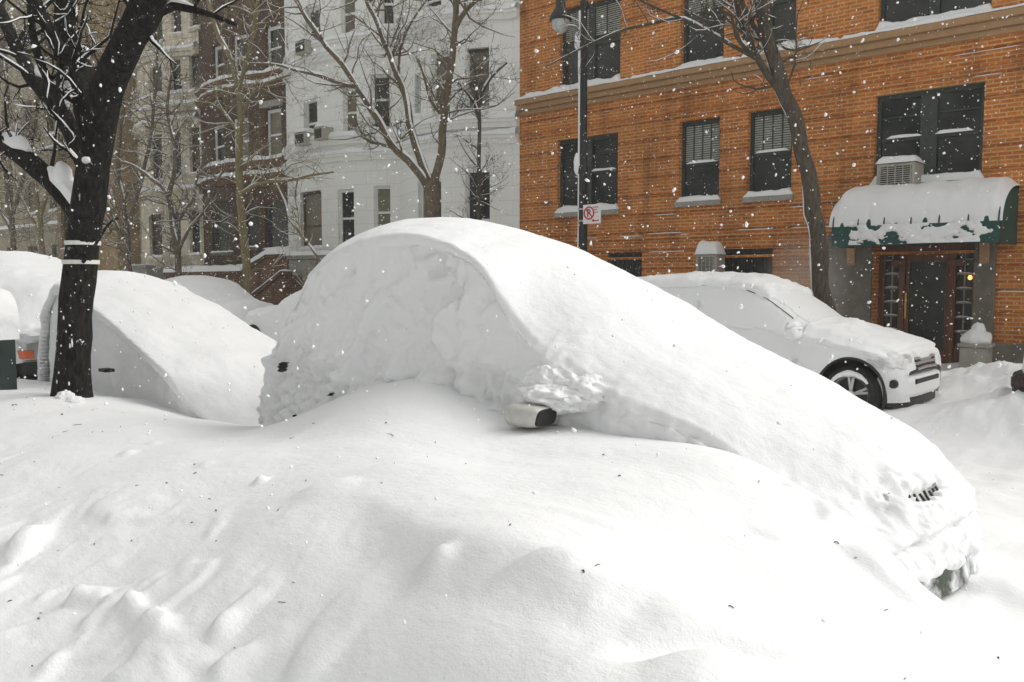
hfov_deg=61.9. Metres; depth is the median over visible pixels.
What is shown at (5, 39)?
window
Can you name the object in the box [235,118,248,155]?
window
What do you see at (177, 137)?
window
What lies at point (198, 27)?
window
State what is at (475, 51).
window
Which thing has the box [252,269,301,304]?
brick stoop
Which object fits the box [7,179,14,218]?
window
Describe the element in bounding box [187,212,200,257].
window
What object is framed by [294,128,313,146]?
air conditioner
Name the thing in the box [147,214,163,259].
window
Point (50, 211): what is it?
window
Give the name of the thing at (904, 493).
buried car
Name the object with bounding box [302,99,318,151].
window
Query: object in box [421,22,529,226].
street tree
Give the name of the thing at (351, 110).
window
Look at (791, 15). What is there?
window
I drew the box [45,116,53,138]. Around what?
window
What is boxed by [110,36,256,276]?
street tree
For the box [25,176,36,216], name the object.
window
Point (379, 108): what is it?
window
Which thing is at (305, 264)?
stone stoop
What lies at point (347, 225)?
window
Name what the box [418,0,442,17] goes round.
window
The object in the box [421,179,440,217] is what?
window
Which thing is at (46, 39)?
window
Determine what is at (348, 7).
window
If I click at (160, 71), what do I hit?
window
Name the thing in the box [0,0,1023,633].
falling snow
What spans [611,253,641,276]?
window
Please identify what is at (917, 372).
crossover car
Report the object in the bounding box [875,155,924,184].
air conditioner
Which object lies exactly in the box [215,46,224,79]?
window
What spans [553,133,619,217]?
window
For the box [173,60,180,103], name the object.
window
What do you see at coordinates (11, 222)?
street tree
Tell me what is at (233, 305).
parked car
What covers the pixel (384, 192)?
window
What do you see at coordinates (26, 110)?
window
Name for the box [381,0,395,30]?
window
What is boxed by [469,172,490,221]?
window
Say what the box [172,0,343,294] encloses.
street tree
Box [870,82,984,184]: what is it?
window
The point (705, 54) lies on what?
window
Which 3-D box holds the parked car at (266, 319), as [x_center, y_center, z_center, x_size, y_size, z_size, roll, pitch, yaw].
[-3.732,-0.479,17.682,4.912,1.635,1.816,4,6,42]
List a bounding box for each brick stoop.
[163,246,296,291]
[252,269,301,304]
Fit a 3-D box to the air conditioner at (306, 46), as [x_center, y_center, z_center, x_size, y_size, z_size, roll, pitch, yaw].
[-5.769,-8.351,24.175,0.500,0.516,0.640,4,6,42]
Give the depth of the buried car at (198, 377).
9.30 m
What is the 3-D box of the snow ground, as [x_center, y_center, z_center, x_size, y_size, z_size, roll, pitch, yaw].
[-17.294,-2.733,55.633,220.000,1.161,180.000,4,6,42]
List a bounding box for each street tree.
[0,0,71,250]
[0,0,107,257]
[0,0,238,402]
[32,0,207,271]
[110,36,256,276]
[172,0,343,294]
[205,0,528,217]
[268,164,320,295]
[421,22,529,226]
[534,0,842,311]
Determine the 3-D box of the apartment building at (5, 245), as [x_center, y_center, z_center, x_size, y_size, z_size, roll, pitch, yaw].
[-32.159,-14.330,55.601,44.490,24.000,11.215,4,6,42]
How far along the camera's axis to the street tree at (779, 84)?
12.73 m
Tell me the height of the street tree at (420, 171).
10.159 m
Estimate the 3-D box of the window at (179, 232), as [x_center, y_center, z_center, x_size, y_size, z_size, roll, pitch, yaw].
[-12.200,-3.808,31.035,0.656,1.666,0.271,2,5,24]
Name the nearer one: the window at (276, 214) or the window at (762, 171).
the window at (762, 171)
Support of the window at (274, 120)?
in the row house at (219, 140)
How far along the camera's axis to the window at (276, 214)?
27.46 m
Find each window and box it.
[0,39,8,81]
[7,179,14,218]
[25,101,31,132]
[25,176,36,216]
[31,246,37,252]
[44,39,50,60]
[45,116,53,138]
[48,197,56,213]
[54,245,58,258]
[60,211,68,251]
[61,137,65,162]
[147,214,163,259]
[148,20,163,44]
[148,135,163,183]
[153,67,161,105]
[168,213,182,258]
[169,10,182,36]
[169,132,182,179]
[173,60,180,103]
[187,0,200,32]
[187,128,199,176]
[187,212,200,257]
[191,54,199,100]
[210,201,233,255]
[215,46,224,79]
[215,124,224,163]
[235,34,248,75]
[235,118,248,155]
[246,205,259,249]
[259,98,282,156]
[262,202,286,251]
[263,25,281,72]
[298,191,323,251]
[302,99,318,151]
[309,7,318,36]
[335,189,353,247]
[338,0,355,38]
[346,88,356,135]
[370,75,390,129]
[377,186,390,225]
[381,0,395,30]
[413,74,421,119]
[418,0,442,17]
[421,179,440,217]
[427,53,451,118]
[462,48,491,114]
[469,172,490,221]
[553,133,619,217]
[557,0,620,92]
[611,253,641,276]
[674,118,720,207]
[679,0,723,69]
[724,248,772,273]
[742,109,793,202]
[770,0,795,50]
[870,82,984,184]
[875,0,992,32]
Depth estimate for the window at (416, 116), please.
21.72 m
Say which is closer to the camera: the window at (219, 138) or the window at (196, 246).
the window at (219, 138)
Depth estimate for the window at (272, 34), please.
27.05 m
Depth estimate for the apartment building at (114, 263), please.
33.32 m
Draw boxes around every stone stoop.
[121,264,164,279]
[285,250,330,287]
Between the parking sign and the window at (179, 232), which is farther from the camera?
the window at (179, 232)
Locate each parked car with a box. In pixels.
[165,275,272,319]
[242,290,300,340]
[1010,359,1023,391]
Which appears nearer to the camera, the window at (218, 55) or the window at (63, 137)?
the window at (218, 55)
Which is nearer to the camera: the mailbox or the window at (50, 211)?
the mailbox
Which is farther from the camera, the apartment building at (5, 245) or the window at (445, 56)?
the apartment building at (5, 245)
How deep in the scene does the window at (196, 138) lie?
30.55 m
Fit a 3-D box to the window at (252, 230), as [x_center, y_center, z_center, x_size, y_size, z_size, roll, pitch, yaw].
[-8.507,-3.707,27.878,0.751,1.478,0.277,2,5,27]
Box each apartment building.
[0,0,58,258]
[49,0,140,270]
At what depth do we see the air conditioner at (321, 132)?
23.68 m
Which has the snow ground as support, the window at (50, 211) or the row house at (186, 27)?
the row house at (186, 27)
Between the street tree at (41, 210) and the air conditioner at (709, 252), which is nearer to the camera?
the air conditioner at (709, 252)
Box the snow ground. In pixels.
[0,361,1023,681]
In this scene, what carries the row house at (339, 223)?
on the snow ground
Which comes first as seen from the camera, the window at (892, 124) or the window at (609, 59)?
the window at (892, 124)
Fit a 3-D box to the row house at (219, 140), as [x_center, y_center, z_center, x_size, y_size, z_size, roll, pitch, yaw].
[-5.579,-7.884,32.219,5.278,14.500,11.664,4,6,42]
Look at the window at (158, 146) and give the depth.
31.48 m
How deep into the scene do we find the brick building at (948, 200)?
15.52 m
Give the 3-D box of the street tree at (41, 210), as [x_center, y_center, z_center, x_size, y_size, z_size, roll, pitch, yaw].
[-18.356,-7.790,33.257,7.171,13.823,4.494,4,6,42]
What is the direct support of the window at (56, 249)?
in the apartment building at (5, 245)
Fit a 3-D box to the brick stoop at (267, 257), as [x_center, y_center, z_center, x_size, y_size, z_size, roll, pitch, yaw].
[-8.765,-1.626,27.085,7.405,2.554,1.217,4,6,42]
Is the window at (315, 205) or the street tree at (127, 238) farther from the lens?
the street tree at (127, 238)
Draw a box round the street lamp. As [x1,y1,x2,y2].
[549,0,588,251]
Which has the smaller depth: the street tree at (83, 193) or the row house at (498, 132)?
the street tree at (83, 193)
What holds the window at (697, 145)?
in the brick building at (948, 200)
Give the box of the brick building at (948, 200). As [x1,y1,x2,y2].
[514,0,1023,363]
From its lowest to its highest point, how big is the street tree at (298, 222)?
4.717 m
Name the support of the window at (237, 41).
in the row house at (219, 140)
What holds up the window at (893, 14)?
in the brick building at (948, 200)
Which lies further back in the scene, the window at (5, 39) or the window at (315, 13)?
the window at (5, 39)
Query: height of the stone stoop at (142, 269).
2.157 m
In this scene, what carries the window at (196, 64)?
in the row house at (186, 27)
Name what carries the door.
in the brick building at (948, 200)
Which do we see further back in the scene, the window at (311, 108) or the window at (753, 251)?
the window at (311, 108)
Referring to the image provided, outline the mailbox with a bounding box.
[0,288,19,389]
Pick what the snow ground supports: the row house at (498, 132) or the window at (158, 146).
the row house at (498, 132)
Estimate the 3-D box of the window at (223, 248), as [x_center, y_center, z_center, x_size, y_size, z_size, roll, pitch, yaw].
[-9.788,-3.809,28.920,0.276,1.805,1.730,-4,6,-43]
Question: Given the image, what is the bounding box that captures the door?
[904,254,949,362]
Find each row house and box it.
[131,0,203,278]
[194,0,288,265]
[280,0,400,251]
[394,0,519,228]
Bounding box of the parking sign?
[578,204,600,223]
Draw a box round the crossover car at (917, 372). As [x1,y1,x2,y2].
[638,271,940,410]
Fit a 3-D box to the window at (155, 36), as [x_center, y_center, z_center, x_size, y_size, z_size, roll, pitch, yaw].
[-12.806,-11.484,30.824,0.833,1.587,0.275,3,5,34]
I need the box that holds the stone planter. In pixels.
[957,322,994,367]
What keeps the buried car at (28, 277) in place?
on the snow ground
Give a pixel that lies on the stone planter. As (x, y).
(969, 339)
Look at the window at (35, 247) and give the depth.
41.00 m
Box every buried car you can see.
[0,251,62,377]
[37,270,276,425]
[256,217,981,598]
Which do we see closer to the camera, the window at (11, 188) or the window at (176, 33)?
the window at (176, 33)
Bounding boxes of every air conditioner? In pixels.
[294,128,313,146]
[295,35,318,56]
[314,122,333,140]
[695,240,725,271]
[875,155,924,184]
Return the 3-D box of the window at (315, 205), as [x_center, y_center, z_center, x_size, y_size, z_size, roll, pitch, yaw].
[-5.793,-3.458,24.793,0.267,1.760,1.323,-4,6,-43]
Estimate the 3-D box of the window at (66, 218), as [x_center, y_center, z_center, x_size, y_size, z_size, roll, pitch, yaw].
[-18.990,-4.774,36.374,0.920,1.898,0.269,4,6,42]

